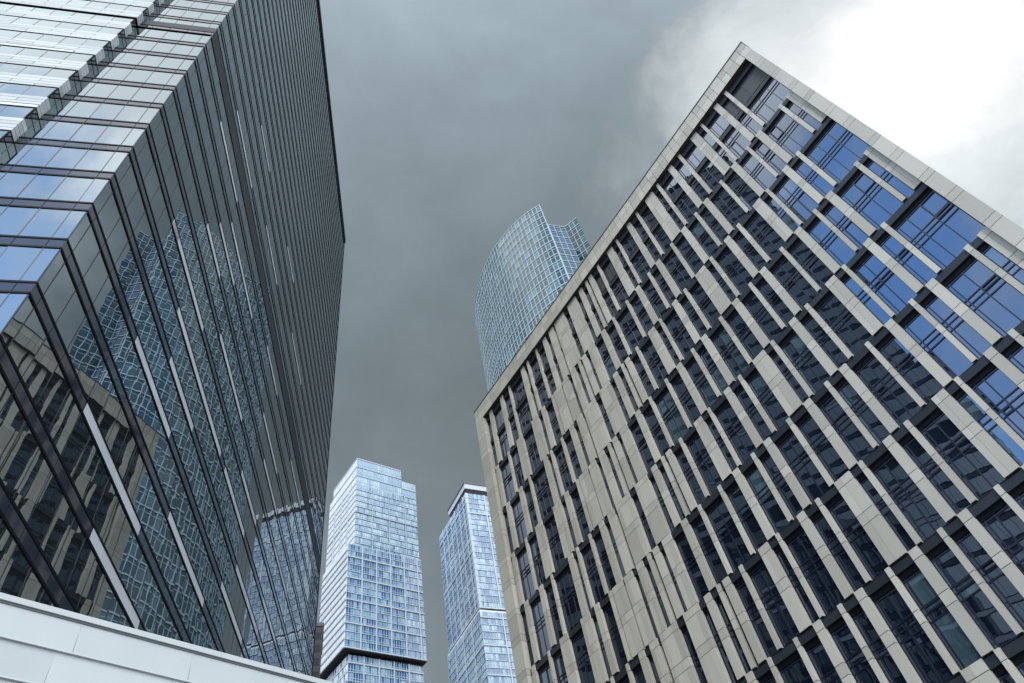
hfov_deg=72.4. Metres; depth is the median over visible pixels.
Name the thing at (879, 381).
window
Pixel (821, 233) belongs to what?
window
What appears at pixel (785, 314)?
window
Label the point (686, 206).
window
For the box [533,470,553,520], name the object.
window
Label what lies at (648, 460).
window
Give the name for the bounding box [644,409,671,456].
window
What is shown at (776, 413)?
window
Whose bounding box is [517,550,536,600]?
window
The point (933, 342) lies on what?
window
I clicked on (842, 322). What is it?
window
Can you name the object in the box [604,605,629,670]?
window
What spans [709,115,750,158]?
window
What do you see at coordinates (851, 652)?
window
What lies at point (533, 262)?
curved tower
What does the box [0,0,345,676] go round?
glass tower
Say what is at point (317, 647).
window
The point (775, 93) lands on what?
window
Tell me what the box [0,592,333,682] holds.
white pavilion
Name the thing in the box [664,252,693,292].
window
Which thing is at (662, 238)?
window
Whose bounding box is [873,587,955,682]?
window
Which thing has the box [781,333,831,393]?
window
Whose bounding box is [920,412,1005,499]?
window
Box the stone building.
[474,42,1023,682]
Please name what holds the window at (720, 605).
in the stone building
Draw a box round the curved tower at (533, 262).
[474,205,590,391]
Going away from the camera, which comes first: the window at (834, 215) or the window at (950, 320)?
the window at (950, 320)
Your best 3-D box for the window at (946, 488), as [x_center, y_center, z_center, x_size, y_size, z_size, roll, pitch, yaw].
[28.851,8.757,48.130,0.135,7.335,1.269,21,-60,-25]
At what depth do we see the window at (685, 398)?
72.08 m
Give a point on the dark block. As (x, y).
(318, 647)
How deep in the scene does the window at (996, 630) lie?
43.17 m
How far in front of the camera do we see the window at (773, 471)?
58.20 m
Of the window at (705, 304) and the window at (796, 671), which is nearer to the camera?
the window at (796, 671)
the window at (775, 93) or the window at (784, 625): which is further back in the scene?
the window at (775, 93)
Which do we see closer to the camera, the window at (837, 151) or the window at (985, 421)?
the window at (985, 421)
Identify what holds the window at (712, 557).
in the stone building
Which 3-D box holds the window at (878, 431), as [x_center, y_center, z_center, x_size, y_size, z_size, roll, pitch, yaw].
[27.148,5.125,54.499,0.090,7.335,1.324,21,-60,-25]
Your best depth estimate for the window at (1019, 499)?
42.80 m
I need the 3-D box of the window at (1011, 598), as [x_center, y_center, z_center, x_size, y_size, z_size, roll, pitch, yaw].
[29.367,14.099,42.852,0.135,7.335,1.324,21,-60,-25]
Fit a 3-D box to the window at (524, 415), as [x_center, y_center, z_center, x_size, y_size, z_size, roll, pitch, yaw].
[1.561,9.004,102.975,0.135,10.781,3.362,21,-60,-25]
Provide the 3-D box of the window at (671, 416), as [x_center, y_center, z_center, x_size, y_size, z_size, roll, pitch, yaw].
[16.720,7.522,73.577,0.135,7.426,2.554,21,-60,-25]
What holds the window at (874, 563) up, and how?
in the stone building
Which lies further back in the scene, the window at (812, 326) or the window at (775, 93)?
the window at (775, 93)
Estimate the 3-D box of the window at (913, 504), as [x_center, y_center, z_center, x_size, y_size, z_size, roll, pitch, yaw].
[27.608,10.513,49.246,0.135,7.335,2.132,21,-60,-25]
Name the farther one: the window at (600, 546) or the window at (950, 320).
the window at (600, 546)
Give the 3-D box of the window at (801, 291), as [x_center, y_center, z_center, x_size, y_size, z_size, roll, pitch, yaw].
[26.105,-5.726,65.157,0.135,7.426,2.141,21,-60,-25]
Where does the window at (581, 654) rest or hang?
in the stone building
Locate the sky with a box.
[317,0,1023,682]
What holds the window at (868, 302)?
in the stone building
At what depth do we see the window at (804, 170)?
67.12 m
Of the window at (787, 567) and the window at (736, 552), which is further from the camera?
the window at (736, 552)
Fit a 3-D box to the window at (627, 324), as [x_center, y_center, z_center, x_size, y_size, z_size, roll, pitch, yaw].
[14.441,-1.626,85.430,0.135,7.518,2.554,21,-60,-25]
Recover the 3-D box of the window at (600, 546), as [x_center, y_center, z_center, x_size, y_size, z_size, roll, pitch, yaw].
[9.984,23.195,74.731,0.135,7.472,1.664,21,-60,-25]
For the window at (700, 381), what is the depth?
70.89 m
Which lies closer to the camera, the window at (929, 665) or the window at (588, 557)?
the window at (929, 665)
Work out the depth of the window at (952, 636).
44.32 m
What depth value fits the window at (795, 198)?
68.16 m
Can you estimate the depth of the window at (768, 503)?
59.09 m
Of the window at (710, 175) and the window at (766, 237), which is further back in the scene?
the window at (710, 175)
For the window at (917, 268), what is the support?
in the stone building
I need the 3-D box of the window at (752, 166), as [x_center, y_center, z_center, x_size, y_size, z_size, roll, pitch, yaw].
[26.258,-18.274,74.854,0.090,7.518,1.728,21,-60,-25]
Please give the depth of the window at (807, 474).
57.08 m
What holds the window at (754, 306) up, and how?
in the stone building
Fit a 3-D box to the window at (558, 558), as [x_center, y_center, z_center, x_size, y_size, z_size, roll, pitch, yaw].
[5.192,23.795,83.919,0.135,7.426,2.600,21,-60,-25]
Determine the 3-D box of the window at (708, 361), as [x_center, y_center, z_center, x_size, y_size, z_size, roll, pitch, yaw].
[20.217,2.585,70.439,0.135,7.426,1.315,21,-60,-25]
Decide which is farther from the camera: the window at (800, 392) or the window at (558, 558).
the window at (558, 558)
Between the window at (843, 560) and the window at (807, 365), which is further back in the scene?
the window at (807, 365)
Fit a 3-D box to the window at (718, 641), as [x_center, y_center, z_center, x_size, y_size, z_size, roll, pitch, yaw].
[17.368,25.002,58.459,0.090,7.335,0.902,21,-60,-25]
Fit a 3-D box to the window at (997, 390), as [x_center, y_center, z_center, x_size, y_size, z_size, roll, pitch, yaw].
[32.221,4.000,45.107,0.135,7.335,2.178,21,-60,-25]
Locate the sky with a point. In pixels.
(454, 120)
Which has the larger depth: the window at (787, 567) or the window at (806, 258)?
the window at (806, 258)
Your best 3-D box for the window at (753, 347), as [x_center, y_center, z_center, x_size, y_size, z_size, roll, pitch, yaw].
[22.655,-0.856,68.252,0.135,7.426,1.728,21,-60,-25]
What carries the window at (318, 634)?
in the dark block
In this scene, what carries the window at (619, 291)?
in the stone building
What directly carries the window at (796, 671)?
in the stone building
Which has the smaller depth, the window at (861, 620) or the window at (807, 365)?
the window at (861, 620)
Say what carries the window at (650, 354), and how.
in the stone building
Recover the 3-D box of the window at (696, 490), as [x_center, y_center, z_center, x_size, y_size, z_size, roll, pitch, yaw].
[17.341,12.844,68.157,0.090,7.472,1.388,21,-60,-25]
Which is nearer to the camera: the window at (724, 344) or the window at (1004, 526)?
the window at (1004, 526)
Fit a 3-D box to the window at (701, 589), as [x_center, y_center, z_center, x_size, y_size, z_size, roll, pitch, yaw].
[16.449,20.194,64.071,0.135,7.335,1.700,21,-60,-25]
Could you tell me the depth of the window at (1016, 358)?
45.72 m
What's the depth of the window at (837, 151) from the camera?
65.68 m
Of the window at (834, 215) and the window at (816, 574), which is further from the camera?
the window at (834, 215)
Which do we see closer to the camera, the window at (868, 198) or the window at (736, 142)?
the window at (868, 198)
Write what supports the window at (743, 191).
in the stone building
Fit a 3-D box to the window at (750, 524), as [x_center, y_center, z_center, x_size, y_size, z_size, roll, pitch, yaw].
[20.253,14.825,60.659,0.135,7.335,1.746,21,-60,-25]
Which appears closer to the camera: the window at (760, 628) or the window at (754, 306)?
the window at (760, 628)
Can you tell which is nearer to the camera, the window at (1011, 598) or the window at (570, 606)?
the window at (1011, 598)
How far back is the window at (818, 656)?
50.08 m
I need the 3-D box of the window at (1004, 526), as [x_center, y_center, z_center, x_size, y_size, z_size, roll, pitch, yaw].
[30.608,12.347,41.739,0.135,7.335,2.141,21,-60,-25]
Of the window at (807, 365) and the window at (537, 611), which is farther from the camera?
the window at (537, 611)
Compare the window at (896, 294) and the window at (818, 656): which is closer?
the window at (818, 656)
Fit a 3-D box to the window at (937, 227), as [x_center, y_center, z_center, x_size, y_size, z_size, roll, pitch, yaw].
[32.777,-8.981,54.282,0.135,7.472,4.056,21,-60,-25]
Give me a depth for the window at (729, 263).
72.36 m
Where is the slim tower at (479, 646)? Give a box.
[439,481,516,682]
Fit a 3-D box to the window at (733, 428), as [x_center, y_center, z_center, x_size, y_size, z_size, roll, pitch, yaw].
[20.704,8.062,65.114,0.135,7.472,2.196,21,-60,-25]
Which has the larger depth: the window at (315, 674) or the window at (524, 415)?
the window at (315, 674)
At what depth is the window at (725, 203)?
76.66 m
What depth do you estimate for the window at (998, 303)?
48.67 m
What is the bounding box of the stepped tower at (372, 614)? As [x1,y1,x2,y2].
[319,458,426,682]
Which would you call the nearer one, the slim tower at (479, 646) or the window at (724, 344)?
the window at (724, 344)
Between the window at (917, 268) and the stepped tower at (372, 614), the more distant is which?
the stepped tower at (372, 614)
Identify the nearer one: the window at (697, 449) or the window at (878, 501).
the window at (878, 501)
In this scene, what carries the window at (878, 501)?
in the stone building
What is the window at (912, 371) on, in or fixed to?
in the stone building
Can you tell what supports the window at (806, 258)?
in the stone building
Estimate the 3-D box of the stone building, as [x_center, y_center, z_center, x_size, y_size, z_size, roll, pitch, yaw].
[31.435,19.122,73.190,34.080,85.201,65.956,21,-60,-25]
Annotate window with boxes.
[313,658,318,664]
[313,671,318,677]
[314,645,319,651]
[315,632,320,638]
[513,380,532,433]
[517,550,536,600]
[531,599,551,658]
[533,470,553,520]
[545,518,566,570]
[556,569,582,632]
[572,633,595,682]
[582,547,606,603]
[595,536,615,590]
[603,261,629,308]
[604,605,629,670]
[618,310,643,352]
[622,234,651,281]
[631,424,655,472]
[642,342,669,387]
[643,209,672,252]
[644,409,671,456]
[656,390,689,444]
[663,177,698,222]
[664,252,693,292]
[666,312,696,358]
[672,377,702,426]
[676,451,706,504]
[676,535,709,600]
[686,146,724,190]
[686,360,718,407]
[687,435,723,494]
[691,284,721,326]
[692,519,729,584]
[699,349,729,394]
[705,612,738,682]
[707,500,751,572]
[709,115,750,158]
[712,328,749,379]
[713,189,746,228]
[716,403,757,463]
[717,249,754,293]
[717,601,752,673]
[727,174,760,210]
[727,485,768,552]
[728,313,764,359]
[733,66,790,123]
[736,388,772,440]
[736,581,778,657]
[742,154,776,189]
[744,294,782,341]
[745,468,789,533]
[746,214,786,259]
[748,372,790,430]
[750,564,801,647]
[758,281,796,325]
[761,455,804,519]
[767,112,813,157]
[771,353,809,402]
[772,258,818,309]
[775,178,819,222]
[776,550,821,623]
[777,432,830,503]
[779,656,813,682]
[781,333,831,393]
[787,531,845,614]
[789,241,834,288]
[794,161,834,197]
[798,416,850,481]
[803,316,849,368]
[806,118,869,183]
[806,642,842,682]
[808,219,855,265]
[813,515,867,591]
[816,294,873,355]
[819,395,874,461]
[824,205,870,248]
[828,498,890,579]
[830,623,879,682]
[837,381,892,445]
[840,172,902,229]
[843,276,892,324]
[852,610,906,682]
[854,253,917,314]
[855,356,921,427]
[860,478,917,550]
[872,455,947,541]
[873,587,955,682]
[879,235,937,286]
[879,336,944,403]
[891,185,984,269]
[897,569,983,669]
[902,437,972,513]
[903,313,973,378]
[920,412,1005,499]
[924,296,993,358]
[930,548,1017,649]
[945,258,1023,337]
[955,532,1023,629]
[956,393,1023,467]
[971,366,1023,439]
[974,239,1023,284]
[980,504,1023,574]
[1006,345,1023,373]
[1014,492,1023,509]
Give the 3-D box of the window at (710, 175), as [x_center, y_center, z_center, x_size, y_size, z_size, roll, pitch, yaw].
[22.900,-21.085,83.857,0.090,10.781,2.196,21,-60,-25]
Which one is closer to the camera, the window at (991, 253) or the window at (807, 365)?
the window at (991, 253)
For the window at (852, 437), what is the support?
in the stone building
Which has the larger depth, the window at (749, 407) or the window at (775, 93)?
the window at (775, 93)
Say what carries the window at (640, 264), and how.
in the stone building
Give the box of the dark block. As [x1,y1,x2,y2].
[313,622,323,677]
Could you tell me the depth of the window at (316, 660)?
150.91 m
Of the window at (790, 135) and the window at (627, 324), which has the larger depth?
the window at (627, 324)
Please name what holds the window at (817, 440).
in the stone building
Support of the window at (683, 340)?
in the stone building

